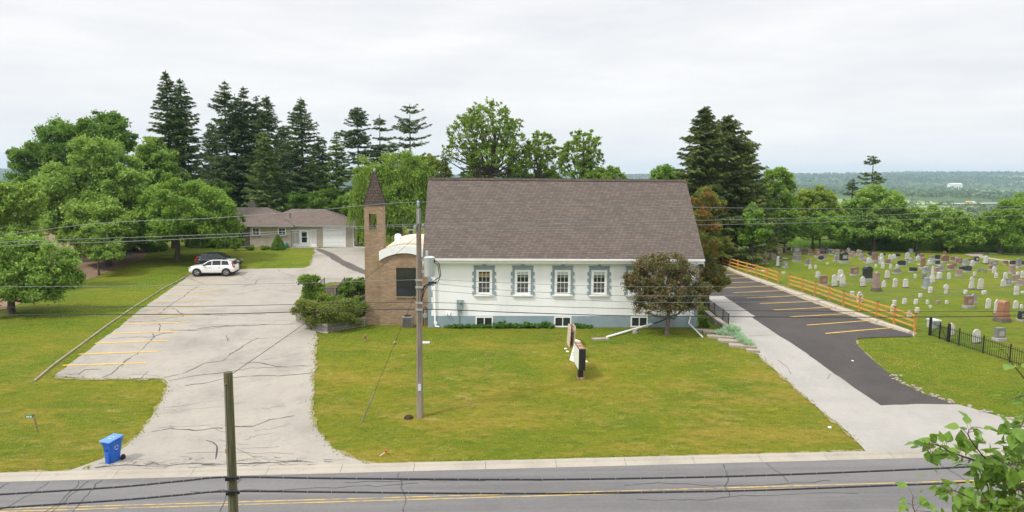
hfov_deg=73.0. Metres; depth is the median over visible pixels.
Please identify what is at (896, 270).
headstone
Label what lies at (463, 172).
spruce tree
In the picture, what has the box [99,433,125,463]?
wheeled bin
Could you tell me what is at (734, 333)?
blue oat grass
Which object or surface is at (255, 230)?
window
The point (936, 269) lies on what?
headstone
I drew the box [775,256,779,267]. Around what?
headstone
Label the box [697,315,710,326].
shrub
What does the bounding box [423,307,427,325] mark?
gas meter
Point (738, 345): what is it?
stone step
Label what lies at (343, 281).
railing
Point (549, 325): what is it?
weed plant
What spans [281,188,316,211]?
leafy tree
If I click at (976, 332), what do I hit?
headstone
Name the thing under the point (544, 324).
weed plant
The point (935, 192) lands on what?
distant woods
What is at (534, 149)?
locust tree
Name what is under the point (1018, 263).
headstone
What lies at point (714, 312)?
railing
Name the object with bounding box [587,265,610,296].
window
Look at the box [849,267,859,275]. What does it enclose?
headstone
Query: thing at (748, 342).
blue oat grass
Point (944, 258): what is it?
headstone
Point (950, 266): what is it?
headstone
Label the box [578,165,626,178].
maple tree
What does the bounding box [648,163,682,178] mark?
maple tree
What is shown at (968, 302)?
headstone
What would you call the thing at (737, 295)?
overhead wire
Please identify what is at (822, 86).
sky
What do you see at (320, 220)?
house
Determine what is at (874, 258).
headstone
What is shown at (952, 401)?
rubble edging
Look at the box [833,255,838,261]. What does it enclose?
headstone
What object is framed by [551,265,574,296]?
window
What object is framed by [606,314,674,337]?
drain pipe
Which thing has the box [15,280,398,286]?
overhead wire
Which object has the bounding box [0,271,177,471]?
lawn grass
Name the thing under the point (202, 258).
parked car
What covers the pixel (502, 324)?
weed plant
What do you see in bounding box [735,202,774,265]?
maple tree
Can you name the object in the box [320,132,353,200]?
spruce tree
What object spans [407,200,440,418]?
utility pole
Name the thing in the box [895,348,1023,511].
birch tree
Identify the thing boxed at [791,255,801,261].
headstone
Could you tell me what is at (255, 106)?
spruce tree
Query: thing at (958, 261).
headstone
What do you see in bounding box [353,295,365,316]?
shrub
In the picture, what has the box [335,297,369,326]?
juniper shrub
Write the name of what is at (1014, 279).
headstone
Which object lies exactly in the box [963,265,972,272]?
headstone
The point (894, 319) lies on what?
rail fence
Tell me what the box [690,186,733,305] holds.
pine tree
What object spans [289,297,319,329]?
juniper shrub
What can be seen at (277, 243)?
clipped evergreen
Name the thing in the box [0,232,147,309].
ploughed field
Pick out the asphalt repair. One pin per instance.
(346, 264)
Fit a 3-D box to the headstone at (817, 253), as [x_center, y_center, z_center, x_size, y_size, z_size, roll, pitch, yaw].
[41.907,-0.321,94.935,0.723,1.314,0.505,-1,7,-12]
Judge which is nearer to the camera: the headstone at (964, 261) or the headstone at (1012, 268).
the headstone at (1012, 268)
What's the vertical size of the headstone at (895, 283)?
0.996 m
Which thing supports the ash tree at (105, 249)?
on the ground at (482, 414)
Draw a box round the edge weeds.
[4,252,928,471]
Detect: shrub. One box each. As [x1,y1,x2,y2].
[123,237,168,251]
[187,236,211,247]
[211,238,243,247]
[228,238,245,248]
[244,245,254,249]
[260,245,269,249]
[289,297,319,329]
[296,273,325,301]
[310,297,355,327]
[312,291,330,304]
[326,294,346,302]
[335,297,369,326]
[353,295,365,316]
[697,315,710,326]
[698,306,708,313]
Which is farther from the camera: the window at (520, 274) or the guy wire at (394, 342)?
the window at (520, 274)
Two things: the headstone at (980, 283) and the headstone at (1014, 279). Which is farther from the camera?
the headstone at (1014, 279)
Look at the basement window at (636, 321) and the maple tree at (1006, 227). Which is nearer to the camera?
the basement window at (636, 321)
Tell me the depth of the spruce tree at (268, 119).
103.98 m
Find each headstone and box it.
[768,253,776,259]
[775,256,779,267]
[782,262,788,267]
[791,246,800,254]
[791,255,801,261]
[804,259,809,265]
[805,249,812,254]
[814,249,819,257]
[817,255,824,260]
[819,275,827,285]
[831,275,837,286]
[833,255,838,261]
[837,251,849,262]
[837,269,842,281]
[838,274,846,285]
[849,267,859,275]
[855,250,861,255]
[858,253,863,259]
[859,266,873,281]
[860,276,865,286]
[865,258,872,263]
[870,271,881,291]
[871,253,878,261]
[884,270,889,278]
[892,268,901,273]
[892,278,897,286]
[897,260,906,266]
[902,279,908,287]
[904,252,909,259]
[908,267,917,272]
[918,257,925,268]
[921,266,930,272]
[921,277,929,288]
[926,318,941,327]
[929,266,935,283]
[934,267,939,272]
[935,272,942,278]
[937,265,944,271]
[940,255,949,262]
[943,284,948,293]
[946,264,954,269]
[950,323,954,334]
[954,269,962,276]
[956,258,962,264]
[961,259,968,264]
[962,295,974,308]
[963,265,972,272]
[968,277,974,289]
[969,260,975,266]
[971,293,977,303]
[971,329,980,343]
[974,256,979,262]
[976,279,983,289]
[981,256,988,263]
[985,298,990,307]
[988,260,998,265]
[991,327,1006,341]
[992,299,998,313]
[992,300,1011,322]
[1000,278,1005,286]
[1004,278,1011,285]
[1007,265,1015,273]
[1009,260,1015,265]
[1011,275,1019,282]
[1013,301,1018,308]
[1014,286,1018,294]
[1015,258,1021,267]
[1015,310,1023,321]
[1016,279,1023,285]
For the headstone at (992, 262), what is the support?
on the ground at (482, 414)
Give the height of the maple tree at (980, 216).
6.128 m
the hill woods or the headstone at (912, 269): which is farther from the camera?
the hill woods
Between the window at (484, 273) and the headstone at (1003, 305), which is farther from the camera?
the headstone at (1003, 305)
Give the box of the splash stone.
[591,337,608,340]
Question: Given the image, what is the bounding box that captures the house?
[235,200,364,247]
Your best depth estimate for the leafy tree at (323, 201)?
97.69 m
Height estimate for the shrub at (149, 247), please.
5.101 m
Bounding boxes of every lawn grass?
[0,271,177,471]
[315,327,858,462]
[862,337,1023,414]
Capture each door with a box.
[300,230,307,246]
[323,227,345,246]
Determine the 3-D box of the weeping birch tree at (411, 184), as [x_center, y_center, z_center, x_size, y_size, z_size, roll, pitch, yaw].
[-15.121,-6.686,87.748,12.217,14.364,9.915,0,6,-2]
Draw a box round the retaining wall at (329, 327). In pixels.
[296,313,366,331]
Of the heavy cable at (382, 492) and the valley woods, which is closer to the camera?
the heavy cable at (382, 492)
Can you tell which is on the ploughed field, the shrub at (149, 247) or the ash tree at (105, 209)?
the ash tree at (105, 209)
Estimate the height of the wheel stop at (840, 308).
0.220 m
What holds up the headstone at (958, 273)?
on the ground at (482, 414)
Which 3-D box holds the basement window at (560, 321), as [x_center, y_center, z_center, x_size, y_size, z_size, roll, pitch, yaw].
[3.588,4.656,48.964,1.231,0.770,0.070,0,6,-2]
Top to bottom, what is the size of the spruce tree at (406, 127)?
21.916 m
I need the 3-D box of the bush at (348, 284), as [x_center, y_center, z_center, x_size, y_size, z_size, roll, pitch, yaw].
[-13.425,2.943,59.373,2.822,2.398,2.504,5,8,37]
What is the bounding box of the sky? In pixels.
[0,0,1023,174]
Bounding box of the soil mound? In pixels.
[404,415,413,419]
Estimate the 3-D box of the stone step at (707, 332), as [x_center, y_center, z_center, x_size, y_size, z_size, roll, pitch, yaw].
[13.879,5.400,47.465,1.500,0.460,0.450,2,7,16]
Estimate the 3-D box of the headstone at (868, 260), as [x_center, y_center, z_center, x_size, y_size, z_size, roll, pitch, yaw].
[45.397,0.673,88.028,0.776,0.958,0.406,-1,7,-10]
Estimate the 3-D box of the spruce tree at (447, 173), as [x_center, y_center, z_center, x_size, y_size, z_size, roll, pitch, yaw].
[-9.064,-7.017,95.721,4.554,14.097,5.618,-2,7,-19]
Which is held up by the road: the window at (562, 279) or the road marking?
the road marking
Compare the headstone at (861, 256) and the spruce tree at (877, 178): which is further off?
the spruce tree at (877, 178)
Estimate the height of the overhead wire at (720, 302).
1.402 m
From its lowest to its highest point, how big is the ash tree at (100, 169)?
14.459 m
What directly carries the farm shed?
on the ground at (482, 414)
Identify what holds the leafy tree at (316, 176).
on the ground at (482, 414)
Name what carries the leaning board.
on the ground at (482, 414)
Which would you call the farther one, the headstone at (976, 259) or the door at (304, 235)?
the door at (304, 235)
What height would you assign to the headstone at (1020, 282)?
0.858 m
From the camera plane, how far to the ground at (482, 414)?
39.25 m
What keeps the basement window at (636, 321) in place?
in the church
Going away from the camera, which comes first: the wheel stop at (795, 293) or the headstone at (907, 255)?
the wheel stop at (795, 293)
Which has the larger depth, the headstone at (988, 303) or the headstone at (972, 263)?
the headstone at (972, 263)
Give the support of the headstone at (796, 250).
on the ground at (482, 414)
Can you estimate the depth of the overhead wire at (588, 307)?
34.33 m
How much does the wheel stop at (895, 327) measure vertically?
0.220 m
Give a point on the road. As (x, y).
(874, 499)
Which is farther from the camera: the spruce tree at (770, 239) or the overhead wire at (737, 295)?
the spruce tree at (770, 239)
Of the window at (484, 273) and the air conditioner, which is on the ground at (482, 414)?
the air conditioner
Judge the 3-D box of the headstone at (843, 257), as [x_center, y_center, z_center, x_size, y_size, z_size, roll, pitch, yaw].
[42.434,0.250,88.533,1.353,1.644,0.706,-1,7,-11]
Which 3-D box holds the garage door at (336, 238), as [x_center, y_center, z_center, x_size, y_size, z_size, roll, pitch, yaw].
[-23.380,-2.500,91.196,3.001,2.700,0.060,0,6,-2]
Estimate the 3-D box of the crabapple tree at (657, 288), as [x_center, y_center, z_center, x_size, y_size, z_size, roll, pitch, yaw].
[10.458,2.571,47.010,5.651,6.343,4.460,-4,8,-33]
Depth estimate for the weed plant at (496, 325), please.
48.44 m
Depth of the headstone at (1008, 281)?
70.29 m
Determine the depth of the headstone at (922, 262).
83.19 m
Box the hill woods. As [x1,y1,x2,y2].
[0,168,1023,183]
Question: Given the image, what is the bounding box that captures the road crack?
[0,464,971,511]
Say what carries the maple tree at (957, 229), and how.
on the ground at (482, 414)
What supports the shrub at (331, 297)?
on the planting bed
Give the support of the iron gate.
attached to the iron fence at (949, 329)
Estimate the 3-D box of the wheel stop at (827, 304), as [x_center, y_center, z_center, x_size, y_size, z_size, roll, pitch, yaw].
[26.599,4.104,58.248,0.329,0.220,2.695,0,6,-2]
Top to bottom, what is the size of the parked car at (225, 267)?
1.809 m
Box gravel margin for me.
[728,269,915,335]
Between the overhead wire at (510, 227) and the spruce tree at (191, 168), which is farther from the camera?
the spruce tree at (191, 168)
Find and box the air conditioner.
[402,315,412,327]
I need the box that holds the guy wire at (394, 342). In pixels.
[361,293,415,422]
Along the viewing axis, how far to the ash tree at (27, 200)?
61.45 m
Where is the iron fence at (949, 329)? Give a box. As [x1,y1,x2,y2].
[947,323,1023,364]
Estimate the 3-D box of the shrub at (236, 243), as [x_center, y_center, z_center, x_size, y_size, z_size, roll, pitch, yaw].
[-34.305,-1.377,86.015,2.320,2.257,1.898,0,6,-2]
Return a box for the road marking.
[0,480,1023,511]
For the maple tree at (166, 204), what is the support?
on the ground at (482, 414)
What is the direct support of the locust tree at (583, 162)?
on the ground at (482, 414)
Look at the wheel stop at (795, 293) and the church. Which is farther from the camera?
the wheel stop at (795, 293)
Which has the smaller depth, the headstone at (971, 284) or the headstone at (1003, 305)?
the headstone at (1003, 305)
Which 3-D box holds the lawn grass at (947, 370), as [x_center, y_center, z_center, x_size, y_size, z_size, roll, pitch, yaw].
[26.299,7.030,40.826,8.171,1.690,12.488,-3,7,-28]
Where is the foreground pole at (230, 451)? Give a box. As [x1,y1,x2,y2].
[223,371,239,511]
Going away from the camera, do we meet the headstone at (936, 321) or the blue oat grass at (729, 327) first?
the blue oat grass at (729, 327)
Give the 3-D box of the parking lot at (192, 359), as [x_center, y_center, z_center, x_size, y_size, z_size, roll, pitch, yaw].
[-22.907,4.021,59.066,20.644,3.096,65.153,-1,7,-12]
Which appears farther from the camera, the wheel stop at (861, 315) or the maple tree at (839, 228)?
the maple tree at (839, 228)
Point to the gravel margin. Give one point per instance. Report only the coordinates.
(826, 302)
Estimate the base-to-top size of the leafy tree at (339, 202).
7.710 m
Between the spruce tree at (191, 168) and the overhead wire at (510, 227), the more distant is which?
the spruce tree at (191, 168)
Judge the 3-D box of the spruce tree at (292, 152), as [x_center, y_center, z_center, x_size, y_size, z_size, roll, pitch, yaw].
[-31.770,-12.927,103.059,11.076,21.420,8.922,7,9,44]
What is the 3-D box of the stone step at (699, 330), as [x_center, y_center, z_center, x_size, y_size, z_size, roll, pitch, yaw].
[13.406,5.327,47.984,1.300,0.460,0.400,2,7,16]
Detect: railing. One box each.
[320,277,363,299]
[708,299,728,323]
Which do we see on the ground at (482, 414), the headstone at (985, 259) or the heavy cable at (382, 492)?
the headstone at (985, 259)
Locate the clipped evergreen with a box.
[270,234,286,250]
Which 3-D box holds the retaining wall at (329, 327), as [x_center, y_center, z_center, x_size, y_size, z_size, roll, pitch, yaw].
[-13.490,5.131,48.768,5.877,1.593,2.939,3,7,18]
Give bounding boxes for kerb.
[0,448,1007,481]
[33,275,187,381]
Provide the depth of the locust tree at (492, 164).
97.79 m
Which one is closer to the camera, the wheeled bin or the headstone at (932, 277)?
the wheeled bin
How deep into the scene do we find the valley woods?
840.05 m
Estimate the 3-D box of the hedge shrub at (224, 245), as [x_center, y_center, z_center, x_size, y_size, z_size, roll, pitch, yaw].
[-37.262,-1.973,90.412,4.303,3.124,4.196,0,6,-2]
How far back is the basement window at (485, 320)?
48.72 m
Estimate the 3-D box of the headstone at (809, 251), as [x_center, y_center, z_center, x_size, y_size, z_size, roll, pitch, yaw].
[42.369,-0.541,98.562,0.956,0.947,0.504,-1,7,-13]
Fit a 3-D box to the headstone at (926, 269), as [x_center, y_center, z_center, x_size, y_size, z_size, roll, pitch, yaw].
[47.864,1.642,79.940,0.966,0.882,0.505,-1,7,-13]
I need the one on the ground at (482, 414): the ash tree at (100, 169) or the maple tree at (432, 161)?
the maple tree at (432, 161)
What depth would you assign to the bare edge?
34.59 m
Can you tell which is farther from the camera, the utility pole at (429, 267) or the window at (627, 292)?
the window at (627, 292)
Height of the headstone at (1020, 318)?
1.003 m
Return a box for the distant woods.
[0,175,1023,199]
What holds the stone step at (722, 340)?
on the ground at (482, 414)
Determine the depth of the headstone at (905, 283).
68.41 m
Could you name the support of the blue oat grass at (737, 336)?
on the ground at (482, 414)
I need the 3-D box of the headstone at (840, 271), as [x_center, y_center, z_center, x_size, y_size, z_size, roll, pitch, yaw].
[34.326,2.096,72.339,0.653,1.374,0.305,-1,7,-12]
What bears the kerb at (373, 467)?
on the ground at (482, 414)
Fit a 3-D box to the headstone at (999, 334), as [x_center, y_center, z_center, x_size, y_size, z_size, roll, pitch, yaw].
[32.942,5.352,46.764,0.828,1.060,0.502,-1,7,-13]
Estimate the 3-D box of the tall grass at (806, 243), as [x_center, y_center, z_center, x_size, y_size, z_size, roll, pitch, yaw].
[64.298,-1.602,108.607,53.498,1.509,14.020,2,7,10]
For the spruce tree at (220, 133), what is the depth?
103.67 m
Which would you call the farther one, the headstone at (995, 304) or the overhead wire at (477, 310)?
the headstone at (995, 304)
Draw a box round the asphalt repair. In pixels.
[316,249,364,273]
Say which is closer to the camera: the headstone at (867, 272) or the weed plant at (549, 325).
the weed plant at (549, 325)
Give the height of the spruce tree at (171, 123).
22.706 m
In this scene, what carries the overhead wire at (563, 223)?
attached to the utility pole at (429, 267)
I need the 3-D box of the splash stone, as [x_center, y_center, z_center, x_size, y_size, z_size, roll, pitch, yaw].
[5.824,5.491,45.710,1.100,0.140,0.400,0,7,-8]
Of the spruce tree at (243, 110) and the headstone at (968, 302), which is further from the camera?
the spruce tree at (243, 110)
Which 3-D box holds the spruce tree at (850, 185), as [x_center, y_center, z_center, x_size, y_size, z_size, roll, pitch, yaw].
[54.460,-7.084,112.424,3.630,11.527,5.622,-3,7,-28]
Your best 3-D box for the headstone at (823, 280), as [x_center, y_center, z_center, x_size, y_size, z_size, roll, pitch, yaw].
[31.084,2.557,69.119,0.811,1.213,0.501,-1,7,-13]
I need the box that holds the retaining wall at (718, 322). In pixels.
[704,310,726,328]
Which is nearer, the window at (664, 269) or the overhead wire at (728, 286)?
the overhead wire at (728, 286)
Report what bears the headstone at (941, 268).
on the ground at (482, 414)
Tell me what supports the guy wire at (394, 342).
attached to the utility pole at (429, 267)
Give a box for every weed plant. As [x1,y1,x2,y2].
[492,323,499,327]
[498,320,505,328]
[523,321,529,327]
[540,321,548,327]
[547,322,555,327]
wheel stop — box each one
[737,272,748,277]
[761,280,774,284]
[773,286,788,290]
[786,290,802,296]
[802,295,818,302]
[819,301,836,308]
[836,307,853,313]
[853,312,878,322]
[877,321,912,333]
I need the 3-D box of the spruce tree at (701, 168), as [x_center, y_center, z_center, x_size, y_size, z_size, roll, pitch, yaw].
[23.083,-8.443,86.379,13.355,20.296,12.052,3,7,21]
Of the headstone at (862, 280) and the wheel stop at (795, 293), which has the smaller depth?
the wheel stop at (795, 293)
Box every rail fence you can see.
[722,257,779,283]
[788,274,916,331]
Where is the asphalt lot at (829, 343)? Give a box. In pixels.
[699,266,955,404]
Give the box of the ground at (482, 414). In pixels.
[0,174,1023,472]
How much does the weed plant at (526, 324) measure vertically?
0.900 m
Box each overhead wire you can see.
[0,202,1021,235]
[0,309,1023,317]
[6,215,1022,245]
[10,208,1023,241]
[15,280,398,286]
[126,302,1004,311]
[431,290,1023,302]
[436,283,1018,295]
[452,275,1017,286]
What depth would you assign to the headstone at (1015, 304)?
57.76 m
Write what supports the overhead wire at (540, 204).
attached to the utility pole at (429, 267)
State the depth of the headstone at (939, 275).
74.56 m
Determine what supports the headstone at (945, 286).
on the ground at (482, 414)
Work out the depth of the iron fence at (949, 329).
44.32 m
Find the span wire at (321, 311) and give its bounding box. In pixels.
[234,236,416,372]
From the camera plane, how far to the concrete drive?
36.40 m
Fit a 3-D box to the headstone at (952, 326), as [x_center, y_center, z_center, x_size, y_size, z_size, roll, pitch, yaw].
[30.439,5.093,47.952,0.504,0.927,0.148,-1,7,-12]
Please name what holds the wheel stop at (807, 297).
on the gravel margin
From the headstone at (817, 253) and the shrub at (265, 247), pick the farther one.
the headstone at (817, 253)
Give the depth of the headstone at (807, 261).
85.40 m
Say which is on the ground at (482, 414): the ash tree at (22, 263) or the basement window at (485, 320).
the ash tree at (22, 263)
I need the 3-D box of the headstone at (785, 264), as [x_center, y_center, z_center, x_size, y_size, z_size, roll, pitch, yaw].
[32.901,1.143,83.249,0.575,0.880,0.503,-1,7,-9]
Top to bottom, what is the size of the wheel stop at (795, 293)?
0.220 m
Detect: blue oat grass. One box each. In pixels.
[713,328,731,334]
[721,323,742,335]
[729,331,743,335]
[733,334,747,338]
[736,336,751,342]
[742,339,754,345]
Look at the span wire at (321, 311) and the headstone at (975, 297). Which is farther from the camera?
the headstone at (975, 297)
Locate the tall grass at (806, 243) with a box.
[755,237,1023,253]
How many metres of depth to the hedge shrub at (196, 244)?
89.25 m
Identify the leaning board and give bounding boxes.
[570,339,580,361]
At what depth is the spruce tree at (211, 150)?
111.19 m
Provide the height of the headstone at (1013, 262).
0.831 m
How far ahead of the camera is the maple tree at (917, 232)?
101.94 m
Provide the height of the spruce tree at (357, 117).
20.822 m
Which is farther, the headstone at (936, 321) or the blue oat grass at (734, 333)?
the headstone at (936, 321)
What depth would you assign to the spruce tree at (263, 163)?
98.82 m
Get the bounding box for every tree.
[0,178,49,239]
[0,231,86,313]
[2,109,140,184]
[28,133,155,244]
[58,195,144,266]
[73,221,125,274]
[122,136,191,249]
[132,177,247,261]
[145,70,197,247]
[165,77,212,246]
[193,122,230,183]
[196,81,255,204]
[210,181,238,206]
[212,94,252,183]
[223,87,259,206]
[236,186,256,206]
[237,96,288,209]
[240,130,285,211]
[241,95,285,201]
[271,97,324,211]
[272,125,300,195]
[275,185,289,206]
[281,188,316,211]
[295,162,331,197]
[306,137,338,196]
[306,187,343,212]
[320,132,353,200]
[330,192,357,219]
[337,107,374,188]
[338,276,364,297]
[346,146,437,246]
[361,114,398,166]
[386,104,440,233]
[420,153,452,176]
[437,155,454,176]
[440,96,532,177]
[458,154,482,177]
[461,167,562,178]
[518,130,563,178]
[556,128,605,177]
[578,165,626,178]
[620,249,713,334]
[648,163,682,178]
[673,106,748,266]
[687,115,784,264]
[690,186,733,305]
[730,147,791,253]
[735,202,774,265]
[753,166,804,254]
[765,222,801,252]
[792,209,856,250]
[796,184,844,249]
[837,177,858,225]
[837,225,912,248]
[841,183,909,250]
[842,155,886,203]
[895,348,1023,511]
[897,203,944,251]
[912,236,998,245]
[927,206,986,252]
[972,214,985,246]
[974,192,1023,253]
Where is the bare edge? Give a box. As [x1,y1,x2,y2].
[4,249,909,472]
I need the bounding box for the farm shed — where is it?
[947,183,962,188]
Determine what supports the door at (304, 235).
in the house
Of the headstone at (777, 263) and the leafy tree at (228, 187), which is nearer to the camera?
the headstone at (777, 263)
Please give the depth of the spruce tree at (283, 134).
112.39 m
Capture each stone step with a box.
[696,328,714,331]
[703,330,716,334]
[707,334,733,338]
[717,338,741,343]
[729,343,756,348]
[746,348,759,352]
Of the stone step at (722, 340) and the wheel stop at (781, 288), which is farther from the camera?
the wheel stop at (781, 288)
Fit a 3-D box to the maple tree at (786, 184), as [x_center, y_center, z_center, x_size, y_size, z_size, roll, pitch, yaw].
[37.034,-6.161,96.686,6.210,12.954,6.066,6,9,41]
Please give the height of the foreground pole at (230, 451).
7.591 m
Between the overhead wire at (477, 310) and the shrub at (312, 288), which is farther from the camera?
the shrub at (312, 288)
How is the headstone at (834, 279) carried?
on the ground at (482, 414)
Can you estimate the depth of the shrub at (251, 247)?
86.41 m
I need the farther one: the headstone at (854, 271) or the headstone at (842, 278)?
the headstone at (854, 271)
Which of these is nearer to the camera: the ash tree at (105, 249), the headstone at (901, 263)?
the ash tree at (105, 249)
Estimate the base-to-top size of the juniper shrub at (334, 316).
2.814 m
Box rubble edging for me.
[889,374,1021,421]
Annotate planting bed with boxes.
[300,285,365,321]
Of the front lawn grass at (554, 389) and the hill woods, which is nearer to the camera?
the front lawn grass at (554, 389)
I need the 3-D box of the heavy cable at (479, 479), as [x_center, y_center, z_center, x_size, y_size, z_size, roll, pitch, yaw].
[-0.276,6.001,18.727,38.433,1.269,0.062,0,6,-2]
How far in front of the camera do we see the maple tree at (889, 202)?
102.30 m
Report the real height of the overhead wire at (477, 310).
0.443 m
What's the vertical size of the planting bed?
0.077 m
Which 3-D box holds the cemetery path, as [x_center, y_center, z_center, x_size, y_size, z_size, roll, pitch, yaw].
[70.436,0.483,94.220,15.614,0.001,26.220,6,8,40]
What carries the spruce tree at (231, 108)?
on the ground at (482, 414)
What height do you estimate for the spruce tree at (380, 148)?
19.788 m
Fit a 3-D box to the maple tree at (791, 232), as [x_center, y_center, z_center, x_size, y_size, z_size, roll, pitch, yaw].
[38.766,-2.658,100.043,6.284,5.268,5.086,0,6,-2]
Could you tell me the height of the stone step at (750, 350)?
0.460 m
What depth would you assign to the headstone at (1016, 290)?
64.78 m
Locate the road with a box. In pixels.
[0,455,1023,511]
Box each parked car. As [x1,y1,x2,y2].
[188,258,239,276]
[194,252,242,265]
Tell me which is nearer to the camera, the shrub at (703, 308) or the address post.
the address post
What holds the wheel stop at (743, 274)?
on the gravel margin
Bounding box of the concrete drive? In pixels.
[709,296,1023,450]
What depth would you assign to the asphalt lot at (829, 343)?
47.75 m
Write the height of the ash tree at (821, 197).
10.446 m
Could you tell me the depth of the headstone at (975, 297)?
59.72 m
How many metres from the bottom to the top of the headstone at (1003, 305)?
1.757 m
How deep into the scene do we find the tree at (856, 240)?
105.38 m
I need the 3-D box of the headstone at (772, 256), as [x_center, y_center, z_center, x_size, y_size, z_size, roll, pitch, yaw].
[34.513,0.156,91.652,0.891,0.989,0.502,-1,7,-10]
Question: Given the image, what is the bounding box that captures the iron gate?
[928,317,947,340]
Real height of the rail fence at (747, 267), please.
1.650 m
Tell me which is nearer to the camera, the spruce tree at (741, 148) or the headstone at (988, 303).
the headstone at (988, 303)
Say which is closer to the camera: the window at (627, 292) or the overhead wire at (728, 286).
the overhead wire at (728, 286)
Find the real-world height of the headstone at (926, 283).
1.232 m
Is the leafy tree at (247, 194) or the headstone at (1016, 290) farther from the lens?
the leafy tree at (247, 194)
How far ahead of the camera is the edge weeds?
37.17 m
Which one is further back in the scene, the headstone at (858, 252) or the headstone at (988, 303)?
the headstone at (858, 252)
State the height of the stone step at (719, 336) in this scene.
0.460 m
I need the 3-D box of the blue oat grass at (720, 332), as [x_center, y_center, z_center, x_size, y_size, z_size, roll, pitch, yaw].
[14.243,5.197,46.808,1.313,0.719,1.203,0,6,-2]
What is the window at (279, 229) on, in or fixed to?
in the house
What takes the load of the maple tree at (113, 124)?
on the ground at (482, 414)
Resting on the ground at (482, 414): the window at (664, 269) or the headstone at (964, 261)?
the headstone at (964, 261)
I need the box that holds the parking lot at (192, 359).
[55,246,365,470]
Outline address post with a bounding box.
[26,414,38,432]
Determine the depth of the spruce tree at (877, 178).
110.96 m
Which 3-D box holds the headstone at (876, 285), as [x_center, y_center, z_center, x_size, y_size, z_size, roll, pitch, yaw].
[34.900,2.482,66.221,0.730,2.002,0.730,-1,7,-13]
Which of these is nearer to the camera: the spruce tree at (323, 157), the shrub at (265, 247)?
the shrub at (265, 247)
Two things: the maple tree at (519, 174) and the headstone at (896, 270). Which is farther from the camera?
the maple tree at (519, 174)
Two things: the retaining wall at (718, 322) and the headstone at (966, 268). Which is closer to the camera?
the retaining wall at (718, 322)
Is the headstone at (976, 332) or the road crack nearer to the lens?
the road crack
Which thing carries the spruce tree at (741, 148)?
on the ground at (482, 414)
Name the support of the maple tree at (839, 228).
on the ground at (482, 414)
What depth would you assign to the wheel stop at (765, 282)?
69.99 m
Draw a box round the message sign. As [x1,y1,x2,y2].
[573,341,585,379]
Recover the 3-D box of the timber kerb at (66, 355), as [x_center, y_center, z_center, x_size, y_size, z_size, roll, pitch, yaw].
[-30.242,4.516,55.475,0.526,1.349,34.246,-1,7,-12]
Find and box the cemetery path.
[965,252,1023,261]
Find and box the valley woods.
[0,193,1021,232]
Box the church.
[363,168,704,337]
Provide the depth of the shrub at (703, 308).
54.17 m
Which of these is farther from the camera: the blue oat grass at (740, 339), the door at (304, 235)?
the door at (304, 235)
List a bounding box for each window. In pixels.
[251,227,260,236]
[278,228,286,236]
[472,264,495,295]
[475,316,492,326]
[511,265,534,295]
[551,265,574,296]
[554,316,571,326]
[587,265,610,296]
[624,266,647,296]
[631,316,647,326]
[664,269,680,294]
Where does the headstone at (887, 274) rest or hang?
on the ground at (482, 414)
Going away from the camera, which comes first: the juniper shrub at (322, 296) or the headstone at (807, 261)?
the juniper shrub at (322, 296)
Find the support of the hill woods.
on the ground at (482, 414)
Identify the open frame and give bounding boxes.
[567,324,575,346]
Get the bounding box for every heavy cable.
[0,463,1010,494]
[0,481,972,508]
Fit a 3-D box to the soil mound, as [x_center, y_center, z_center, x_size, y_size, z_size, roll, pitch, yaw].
[-5.148,7.999,34.474,0.520,0.150,0.494,0,6,-2]

